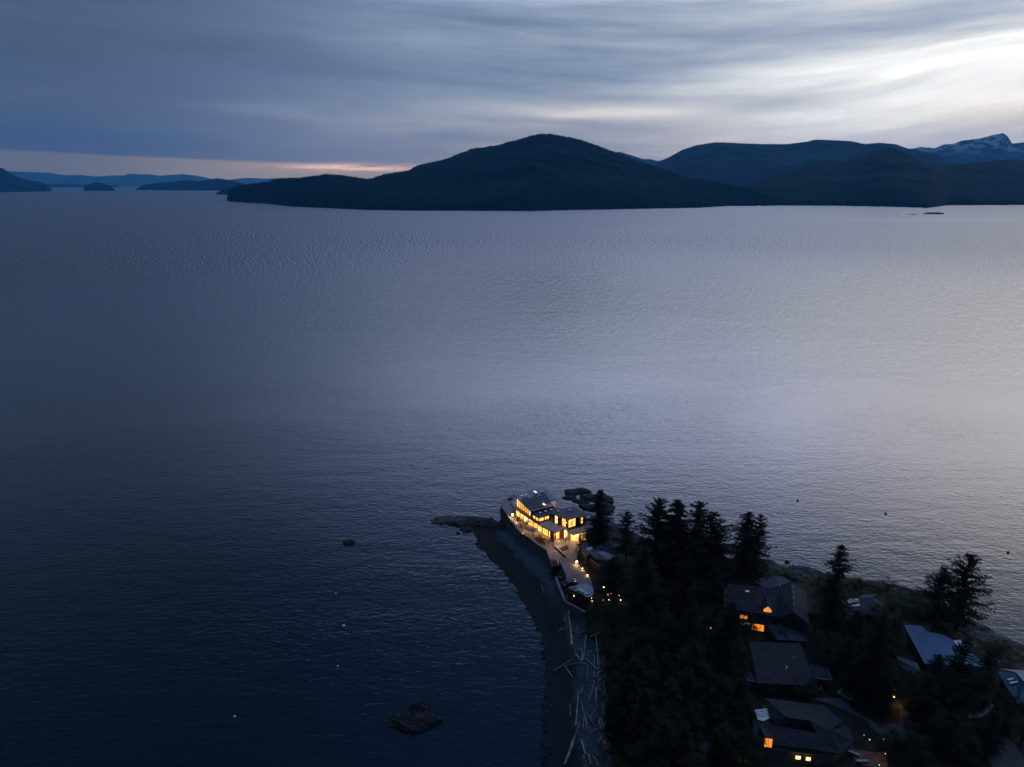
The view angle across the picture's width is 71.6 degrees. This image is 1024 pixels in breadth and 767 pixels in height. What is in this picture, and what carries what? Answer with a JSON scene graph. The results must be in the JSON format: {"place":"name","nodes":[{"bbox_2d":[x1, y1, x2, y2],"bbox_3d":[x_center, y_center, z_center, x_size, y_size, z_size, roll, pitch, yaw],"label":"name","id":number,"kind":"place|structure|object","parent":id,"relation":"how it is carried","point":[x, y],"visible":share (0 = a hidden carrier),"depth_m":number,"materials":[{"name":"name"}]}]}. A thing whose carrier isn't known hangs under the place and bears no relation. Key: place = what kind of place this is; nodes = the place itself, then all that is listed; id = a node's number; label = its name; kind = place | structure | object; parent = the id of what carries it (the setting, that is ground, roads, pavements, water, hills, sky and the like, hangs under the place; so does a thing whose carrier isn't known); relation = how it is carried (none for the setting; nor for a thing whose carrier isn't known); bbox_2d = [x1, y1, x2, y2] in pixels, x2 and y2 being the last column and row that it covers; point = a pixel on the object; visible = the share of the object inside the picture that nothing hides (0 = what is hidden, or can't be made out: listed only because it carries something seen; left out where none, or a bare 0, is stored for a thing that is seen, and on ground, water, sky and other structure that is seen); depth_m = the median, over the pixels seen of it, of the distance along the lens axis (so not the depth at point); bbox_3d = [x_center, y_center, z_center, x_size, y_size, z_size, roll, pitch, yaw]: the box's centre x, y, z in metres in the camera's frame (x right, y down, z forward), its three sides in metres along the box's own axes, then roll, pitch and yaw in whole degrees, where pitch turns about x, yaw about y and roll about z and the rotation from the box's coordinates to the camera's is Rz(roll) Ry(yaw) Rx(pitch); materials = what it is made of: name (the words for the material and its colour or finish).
{"place":"outdoors","nodes":[
{"label":"outdoors","id":0,"kind":"place"},
{"bbox_2d":[0,168,51,191],"bbox_3d":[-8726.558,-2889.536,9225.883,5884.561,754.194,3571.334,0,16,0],"label":"island","id":1,"kind":"structure","parent":0,"point":[9,182],"depth_m":8795.46,"materials":[{"name":"blue"}]},
{"bbox_2d":[45,183,118,186],"bbox_3d":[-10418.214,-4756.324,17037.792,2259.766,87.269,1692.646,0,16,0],"label":"island","id":2,"kind":"structure","parent":0,"point":[66,185],"depth_m":16627.92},
{"bbox_2d":[8,171,209,185],"bbox_3d":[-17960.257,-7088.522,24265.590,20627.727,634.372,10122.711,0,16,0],"label":"range","id":3,"kind":"structure","parent":0,"point":[131,179],"depth_m":22253.80,"materials":[{"name":"blue"}]},
{"bbox_2d":[136,178,246,190],"bbox_3d":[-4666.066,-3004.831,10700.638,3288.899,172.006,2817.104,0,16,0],"label":"long island","id":4,"kind":"structure","parent":0,"point":[217,184],"depth_m":10389.02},
{"bbox_2d":[232,178,278,184],"bbox_3d":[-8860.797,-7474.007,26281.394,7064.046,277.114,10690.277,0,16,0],"label":"ridge","id":5,"kind":"structure","parent":0,"point":[247,181],"depth_m":24713.61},
{"bbox_2d":[227,133,776,210],"bbox_3d":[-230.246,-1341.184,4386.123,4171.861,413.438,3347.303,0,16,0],"label":"island hill","id":6,"kind":"structure","parent":0,"point":[543,172],"depth_m":3441.36,"materials":[{"name":"plant"}]},
{"bbox_2d":[0,186,1023,766],"bbox_3d":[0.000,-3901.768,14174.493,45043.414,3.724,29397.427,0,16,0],"label":"water","id":7,"kind":"structure","parent":0,"point":[226,428],"depth_m":327.10,"materials":[{"name":"blue liquid"}]},
{"bbox_2d":[83,182,114,190],"bbox_3d":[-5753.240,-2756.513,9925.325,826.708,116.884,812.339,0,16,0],"label":"round islet","id":8,"kind":"object","parent":7,"relation":"in","point":[96,186],"visible":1,"depth_m":9726.69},
{"bbox_2d":[388,708,442,732],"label":"rock","id":9,"kind":"object","parent":7,"relation":"in","point":[406,720],"visible":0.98,"depth_m":149.29,"materials":[{"name":"stone"}]},
{"bbox_2d":[408,699,430,712],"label":"rock","id":10,"kind":"object","parent":7,"relation":"in","point":[417,705],"visible":0.57,"depth_m":152.15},
{"bbox_2d":[573,488,591,493],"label":"rock","id":11,"kind":"object","parent":7,"relation":"in","point":[581,490],"visible":0.85,"depth_m":261.40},
{"bbox_2d":[579,494,593,500],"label":"rock","id":12,"kind":"object","parent":7,"relation":"in","point":[587,497],"visible":0.76,"depth_m":256.44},
{"bbox_2d":[590,494,613,502],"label":"rock","id":13,"kind":"object","parent":7,"relation":"in","point":[611,499],"visible":0.56,"depth_m":254.88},
{"bbox_2d":[0,0,1023,179],"label":"sky","id":14,"kind":"structure","parent":0,"point":[212,89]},
{"bbox_2d":[503,497,568,554],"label":"terrace paving","id":15,"kind":"structure","parent":0,"point":[509,508],"depth_m":221.79,"materials":[{"name":"stone"}]},
{"bbox_2d":[510,488,592,550],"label":"modern house","id":16,"kind":"structure","parent":15,"relation":"on","point":[540,511],"depth_m":220.08,"materials":[{"name":"grey wood"}]},
{"bbox_2d":[551,540,591,585],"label":"driveway","id":17,"kind":"structure","parent":0,"point":[573,568],"depth_m":202.58,"materials":[{"name":"concrete"}]},
{"bbox_2d":[560,578,577,587],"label":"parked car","id":18,"kind":"object","parent":17,"relation":"on","point":[568,582],"visible":1,"depth_m":191.28,"materials":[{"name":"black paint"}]},
{"bbox_2d":[615,152,657,165],"bbox_3d":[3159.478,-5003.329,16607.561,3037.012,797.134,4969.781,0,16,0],"label":"distant hill","id":19,"kind":"structure","parent":0,"point":[651,162],"depth_m":16369.15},
{"bbox_2d":[692,741,712,761],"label":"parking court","id":20,"kind":"object","parent":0,"point":[704,748],"visible":0.29,"depth_m":136.09,"materials":[{"name":"asphalt"}]},
{"bbox_2d":[446,503,1023,766],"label":"ground","id":21,"kind":"structure","parent":0,"point":[530,573],"depth_m":164.61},
{"bbox_2d":[431,517,446,523],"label":"rock","id":22,"kind":"object","parent":21,"relation":"on","point":[437,520],"visible":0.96,"depth_m":238.46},
{"bbox_2d":[441,515,455,523],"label":"rock","id":23,"kind":"object","parent":21,"relation":"on","point":[449,519],"visible":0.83,"depth_m":239.20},
{"bbox_2d":[452,515,466,525],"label":"rock","id":24,"kind":"object","parent":21,"relation":"on","point":[460,520],"visible":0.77,"depth_m":237.69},
{"bbox_2d":[465,516,482,525],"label":"rock","id":25,"kind":"object","parent":21,"relation":"on","point":[473,520],"visible":0.67,"depth_m":237.04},
{"bbox_2d":[478,518,496,527],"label":"rock","id":26,"kind":"object","parent":21,"relation":"on","point":[484,522],"visible":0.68,"depth_m":235.76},
{"bbox_2d":[489,522,503,529],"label":"rock","id":27,"kind":"object","parent":21,"relation":"on","point":[497,525],"visible":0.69,"depth_m":233.41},
{"bbox_2d":[502,500,520,541],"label":"retaining wall","id":28,"kind":"structure","parent":21,"relation":"on","point":[511,524],"depth_m":229.24,"materials":[{"name":"concrete"}]},
{"bbox_2d":[520,532,551,569],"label":"retaining wall","id":29,"kind":"structure","parent":21,"relation":"on","point":[535,546],"depth_m":214.31,"materials":[{"name":"concrete"}]},
{"bbox_2d":[550,560,558,577],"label":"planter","id":30,"kind":"object","parent":21,"relation":"on","point":[554,569],"visible":0.96,"depth_m":201.31,"materials":[{"name":"green concrete"}]},
{"bbox_2d":[555,577,566,610],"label":"retaining wall","id":31,"kind":"structure","parent":21,"relation":"on","point":[560,595],"depth_m":190.91,"materials":[{"name":"concrete"}]},
{"bbox_2d":[564,737,575,764],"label":"drift log","id":32,"kind":"object","parent":21,"relation":"on","point":[570,748],"visible":1,"depth_m":141.07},
{"bbox_2d":[565,601,585,620],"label":"retaining wall","id":33,"kind":"structure","parent":21,"relation":"on","point":[576,611],"depth_m":183.11,"materials":[{"name":"concrete"}]},
{"bbox_2d":[569,583,593,604],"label":"garage","id":34,"kind":"structure","parent":21,"relation":"on","point":[585,588],"depth_m":185.14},
{"bbox_2d":[578,550,599,571],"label":"garden wall","id":35,"kind":"structure","parent":21,"relation":"on","point":[595,565],"depth_m":201.40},
{"bbox_2d":[578,490,616,549],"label":"conifer","id":36,"kind":"object","parent":21,"relation":"on","point":[598,535],"visible":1,"depth_m":206.34,"materials":[{"name":"green plant"}]},
{"bbox_2d":[582,540,619,574],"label":"modern house","id":37,"kind":"structure","parent":21,"relation":"on","point":[601,554],"depth_m":202.73,"materials":[{"name":"grey"}]},
{"bbox_2d":[594,557,631,600],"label":"conifer","id":38,"kind":"object","parent":21,"relation":"on","point":[611,583],"visible":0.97,"depth_m":185.24,"materials":[{"name":"green plant"}]},
{"bbox_2d":[605,511,640,566],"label":"conifer","id":39,"kind":"object","parent":21,"relation":"on","point":[626,539],"visible":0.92,"depth_m":198.51,"materials":[{"name":"green plant"}]},
{"bbox_2d":[601,672,658,749],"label":"conifer","id":40,"kind":"object","parent":21,"relation":"on","point":[630,691],"visible":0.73,"depth_m":135.11,"materials":[{"name":"green plant"}]},
{"bbox_2d":[600,643,660,685],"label":"broadleaf tree","id":41,"kind":"object","parent":21,"relation":"on","point":[641,651],"visible":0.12,"depth_m":151.65,"materials":[{"name":"green plant"}]},
{"bbox_2d":[604,657,660,734],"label":"conifer","id":42,"kind":"object","parent":21,"relation":"on","point":[637,668],"visible":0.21,"depth_m":138.07,"materials":[{"name":"green plant"}]},
{"bbox_2d":[608,545,668,635],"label":"conifer","id":43,"kind":"object","parent":21,"relation":"on","point":[643,608],"visible":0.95,"depth_m":167.28,"materials":[{"name":"green plant"}]},
{"bbox_2d":[634,539,661,570],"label":"conifer","id":44,"kind":"object","parent":21,"relation":"on","point":[649,542],"visible":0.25,"depth_m":187.31,"materials":[{"name":"green plant"}]},
{"bbox_2d":[624,497,682,579],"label":"conifer","id":45,"kind":"object","parent":21,"relation":"on","point":[653,521],"visible":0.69,"depth_m":188.62,"materials":[{"name":"green plant"}]},
{"bbox_2d":[654,677,692,733],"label":"conifer","id":46,"kind":"object","parent":21,"relation":"on","point":[671,691],"visible":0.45,"depth_m":134.30,"materials":[{"name":"green plant"}]},
{"bbox_2d":[651,499,703,583],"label":"conifer","id":47,"kind":"object","parent":21,"relation":"on","point":[679,506],"visible":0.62,"depth_m":187.51,"materials":[{"name":"green plant"}]},
{"bbox_2d":[671,666,706,715],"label":"conifer","id":48,"kind":"object","parent":21,"relation":"on","point":[687,685],"visible":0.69,"depth_m":138.80,"materials":[{"name":"green plant"}]},
{"bbox_2d":[671,608,709,670],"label":"conifer","id":49,"kind":"object","parent":21,"relation":"on","point":[691,625],"visible":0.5,"depth_m":155.89,"materials":[{"name":"green plant"}]},
{"bbox_2d":[675,708,706,759],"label":"conifer","id":50,"kind":"object","parent":21,"relation":"on","point":[693,717],"visible":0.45,"depth_m":131.97,"materials":[{"name":"green plant"}]},
{"bbox_2d":[669,641,714,686],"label":"broadleaf tree","id":51,"kind":"object","parent":21,"relation":"on","point":[677,668],"visible":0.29,"depth_m":148.75,"materials":[{"name":"green plant"}]},
{"bbox_2d":[671,640,716,709],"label":"conifer","id":52,"kind":"object","parent":21,"relation":"on","point":[693,659],"visible":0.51,"depth_m":145.83,"materials":[{"name":"green plant"}]},
{"bbox_2d":[668,500,726,586],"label":"conifer","id":53,"kind":"object","parent":21,"relation":"on","point":[694,539],"visible":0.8,"depth_m":184.86,"materials":[{"name":"green plant"}]},
{"bbox_2d":[696,601,720,647],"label":"broadleaf tree","id":54,"kind":"object","parent":21,"relation":"on","point":[708,617],"visible":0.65,"depth_m":164.36,"materials":[{"name":"green plant"}]},
{"bbox_2d":[691,511,739,588],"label":"conifer","id":55,"kind":"object","parent":21,"relation":"on","point":[715,531],"visible":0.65,"depth_m":185.81,"materials":[{"name":"green plant"}]},
{"bbox_2d":[696,537,734,583],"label":"conifer","id":56,"kind":"object","parent":21,"relation":"on","point":[719,554],"visible":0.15,"depth_m":188.21,"materials":[{"name":"green plant"}]},
{"bbox_2d":[701,618,745,664],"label":"conifer","id":57,"kind":"object","parent":21,"relation":"on","point":[716,649],"visible":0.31,"depth_m":156.36,"materials":[{"name":"green plant"}]},
{"bbox_2d":[706,722,745,766],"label":"conifer","id":58,"kind":"object","parent":21,"relation":"on","point":[722,748],"visible":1,"depth_m":131.45,"materials":[{"name":"green plant"}]},
{"bbox_2d":[710,601,748,676],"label":"conifer","id":59,"kind":"object","parent":21,"relation":"on","point":[733,623],"visible":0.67,"depth_m":155.28,"materials":[{"name":"green plant"}]},
{"bbox_2d":[715,659,753,688],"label":"broadleaf tree","id":60,"kind":"object","parent":21,"relation":"on","point":[730,667],"visible":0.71,"depth_m":150.47,"materials":[{"name":"green plant"}]},
{"bbox_2d":[714,609,755,636],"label":"broadleaf tree","id":61,"kind":"object","parent":21,"relation":"on","point":[743,625],"visible":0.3,"depth_m":166.66,"materials":[{"name":"green plant"}]},
{"bbox_2d":[726,511,770,584],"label":"conifer","id":62,"kind":"object","parent":21,"relation":"on","point":[743,554],"visible":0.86,"depth_m":189.35,"materials":[{"name":"green plant"}]},
{"bbox_2d":[729,728,768,763],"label":"broadleaf tree","id":63,"kind":"object","parent":21,"relation":"on","point":[749,734],"visible":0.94,"depth_m":132.05,"materials":[{"name":"green plant"}]},
{"bbox_2d":[738,618,760,641],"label":"broadleaf tree","id":64,"kind":"object","parent":21,"relation":"on","point":[753,631],"visible":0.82,"depth_m":167.60,"materials":[{"name":"green plant"}]},
{"bbox_2d":[742,514,776,583],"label":"conifer","id":65,"kind":"object","parent":21,"relation":"on","point":[762,533],"visible":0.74,"depth_m":188.78,"materials":[{"name":"green plant"}]},
{"bbox_2d":[724,582,809,646],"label":"lit cottage","id":66,"kind":"structure","parent":21,"relation":"on","point":[776,608],"depth_m":172.33,"materials":[{"name":"grey"}]},
{"bbox_2d":[744,642,831,695],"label":"flat roofed house","id":67,"kind":"structure","parent":21,"relation":"on","point":[779,667],"depth_m":153.99,"materials":[{"name":"grey"}]},
{"bbox_2d":[788,565,806,572],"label":"shore rock","id":68,"kind":"object","parent":21,"relation":"on","point":[798,568],"visible":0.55,"depth_m":206.26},
{"bbox_2d":[793,676,818,702],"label":"broadleaf tree","id":69,"kind":"object","parent":21,"relation":"on","point":[812,686],"visible":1,"depth_m":147.68,"materials":[{"name":"green plant"}]},
{"bbox_2d":[804,567,825,575],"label":"shore rock","id":70,"kind":"object","parent":21,"relation":"on","point":[810,570],"visible":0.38,"depth_m":204.57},
{"bbox_2d":[811,544,858,633],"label":"conifer","id":71,"kind":"object","parent":21,"relation":"on","point":[835,607],"visible":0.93,"depth_m":168.47,"materials":[{"name":"green plant"}]},
{"bbox_2d":[821,636,858,684],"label":"conifer","id":72,"kind":"object","parent":21,"relation":"on","point":[840,660],"visible":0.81,"depth_m":153.40,"materials":[{"name":"green plant"}]},
{"bbox_2d":[837,614,869,659],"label":"conifer","id":73,"kind":"object","parent":21,"relation":"on","point":[859,624],"visible":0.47,"depth_m":156.12,"materials":[{"name":"green plant"}]},
{"bbox_2d":[850,576,874,589],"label":"shrub","id":74,"kind":"object","parent":21,"relation":"on","point":[860,582],"visible":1,"depth_m":190.59,"materials":[{"name":"green plant"}]},
{"bbox_2d":[843,594,882,630],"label":"skylight cottage","id":75,"kind":"structure","parent":21,"relation":"on","point":[864,602],"depth_m":175.82,"materials":[{"name":"grey"}]},
{"bbox_2d":[849,613,905,709],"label":"conifer","id":76,"kind":"object","parent":21,"relation":"on","point":[879,646],"visible":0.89,"depth_m":145.01,"materials":[{"name":"green plant"}]},
{"bbox_2d":[865,675,899,723],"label":"conifer","id":77,"kind":"object","parent":21,"relation":"on","point":[882,706],"visible":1,"depth_m":143.43,"materials":[{"name":"green plant"}]},
{"bbox_2d":[868,601,896,622],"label":"broadleaf tree","id":78,"kind":"object","parent":21,"relation":"on","point":[879,608],"visible":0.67,"depth_m":172.41,"materials":[{"name":"green plant"}]},
{"bbox_2d":[879,574,902,591],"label":"shrub","id":79,"kind":"object","parent":21,"relation":"on","point":[888,585],"visible":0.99,"depth_m":190.92,"materials":[{"name":"green plant"}]},
{"bbox_2d":[877,722,915,753],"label":"broadleaf tree","id":80,"kind":"object","parent":21,"relation":"on","point":[886,737],"visible":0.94,"depth_m":135.31,"materials":[{"name":"green plant"}]},
{"bbox_2d":[884,592,919,625],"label":"broadleaf tree","id":81,"kind":"object","parent":21,"relation":"on","point":[903,608],"visible":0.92,"depth_m":172.98,"materials":[{"name":"green plant"}]},
{"bbox_2d":[897,656,920,680],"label":"grey cottage","id":82,"kind":"structure","parent":21,"relation":"on","point":[907,664],"depth_m":155.89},
{"bbox_2d":[898,595,929,614],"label":"shrub","id":83,"kind":"object","parent":21,"relation":"on","point":[916,603],"visible":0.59,"depth_m":178.69,"materials":[{"name":"green plant"}]},
{"bbox_2d":[901,675,947,733],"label":"conifer","id":84,"kind":"object","parent":21,"relation":"on","point":[923,709],"visible":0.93,"depth_m":140.03,"materials":[{"name":"green plant"}]},
{"bbox_2d":[912,654,948,700],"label":"conifer","id":85,"kind":"object","parent":21,"relation":"on","point":[937,664],"visible":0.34,"depth_m":146.06,"materials":[{"name":"green plant"}]},
{"bbox_2d":[907,566,970,635],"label":"conifer","id":86,"kind":"object","parent":21,"relation":"on","point":[936,596],"visible":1,"depth_m":167.83,"materials":[{"name":"green plant"}]},
{"bbox_2d":[919,638,989,721],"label":"conifer","id":87,"kind":"object","parent":21,"relation":"on","point":[954,689],"visible":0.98,"depth_m":139.91,"materials":[{"name":"green plant"}]},
{"bbox_2d":[934,729,983,766],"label":"broadleaf tree","id":88,"kind":"object","parent":21,"relation":"on","point":[975,744],"visible":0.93,"depth_m":131.25,"materials":[{"name":"green plant"}]},
{"bbox_2d":[931,553,995,631],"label":"conifer","id":89,"kind":"object","parent":21,"relation":"on","point":[963,598],"visible":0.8,"depth_m":168.09,"materials":[{"name":"green plant"}]},
{"bbox_2d":[961,628,981,642],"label":"shrub","id":90,"kind":"object","parent":21,"relation":"on","point":[970,638],"visible":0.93,"depth_m":167.53,"materials":[{"name":"green plant"}]},
{"bbox_2d":[966,621,994,632],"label":"shore rock","id":91,"kind":"object","parent":21,"relation":"on","point":[981,627],"visible":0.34,"depth_m":178.49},
{"bbox_2d":[976,650,997,679],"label":"conifer","id":92,"kind":"object","parent":21,"relation":"on","point":[990,660],"visible":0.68,"depth_m":152.04,"materials":[{"name":"green plant"}]},
{"bbox_2d":[973,630,1022,645],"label":"shore rock","id":93,"kind":"object","parent":21,"relation":"on","point":[988,635],"visible":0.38,"depth_m":174.59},
{"bbox_2d":[998,691,1023,713],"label":"broadleaf tree","id":94,"kind":"object","parent":21,"relation":"on","point":[1015,700],"visible":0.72,"depth_m":144.18,"materials":[{"name":"green plant"}]},
{"bbox_2d":[1005,640,1023,652],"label":"shore rock","id":95,"kind":"object","parent":21,"relation":"on","point":[1019,646],"visible":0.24,"depth_m":171.60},
{"bbox_2d":[751,576,789,586],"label":"stone patio","id":96,"kind":"structure","parent":0,"point":[772,581],"depth_m":193.63,"materials":[{"name":"stone"}]},
{"bbox_2d":[753,698,853,764],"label":"hip roofed house","id":97,"kind":"structure","parent":0,"point":[799,732],"depth_m":135.00,"materials":[{"name":"grey"}]},
{"bbox_2d":[764,737,772,747],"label":"window","id":98,"kind":"structure","parent":97,"relation":"in","point":[769,741],"depth_m":132.64,"materials":[{"name":"orange"}]},
{"bbox_2d":[656,139,952,187],"bbox_3d":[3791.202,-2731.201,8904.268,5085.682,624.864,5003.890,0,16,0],"label":"hill","id":99,"kind":"structure","parent":0,"point":[743,165],"depth_m":7965.26,"materials":[{"name":"plant"}]},
{"bbox_2d":[809,698,919,739],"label":"forecourt","id":100,"kind":"structure","parent":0,"point":[843,703],"depth_m":143.92,"materials":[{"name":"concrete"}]},
{"bbox_2d":[837,688,858,702],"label":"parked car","id":101,"kind":"object","parent":100,"relation":"on","point":[840,693],"visible":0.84,"depth_m":149.68,"materials":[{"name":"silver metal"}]},
{"bbox_2d":[850,746,887,766],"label":"brick patio","id":102,"kind":"structure","parent":0,"point":[875,759],"depth_m":134.41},
{"bbox_2d":[746,148,1023,207],"bbox_3d":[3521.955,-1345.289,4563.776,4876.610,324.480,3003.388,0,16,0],"label":"coast hill","id":103,"kind":"structure","parent":0,"point":[887,177],"depth_m":3838.84,"materials":[{"name":"plant"}]},
{"bbox_2d":[904,625,981,670],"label":"blue roofed house","id":104,"kind":"structure","parent":0,"point":[924,643],"depth_m":162.55,"materials":[{"name":"metal"}]},
{"bbox_2d":[911,133,1023,164],"bbox_3d":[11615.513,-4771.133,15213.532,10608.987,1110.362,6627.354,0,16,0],"label":"snowy mountain","id":105,"kind":"structure","parent":0,"point":[1001,146],"depth_m":14363.65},
{"bbox_2d":[968,691,992,718],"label":"curved walk","id":106,"kind":"structure","parent":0,"point":[970,716],"depth_m":145.53,"materials":[{"name":"concrete"}]},
{"bbox_2d":[988,737,1023,766],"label":"yard","id":107,"kind":"structure","parent":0,"point":[1012,756],"depth_m":134.67,"materials":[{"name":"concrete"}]},
{"bbox_2d":[997,669,1023,709],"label":"teal roofed house","id":108,"kind":"structure","parent":0,"point":[1014,682],"depth_m":149.32,"materials":[{"name":"metal"}]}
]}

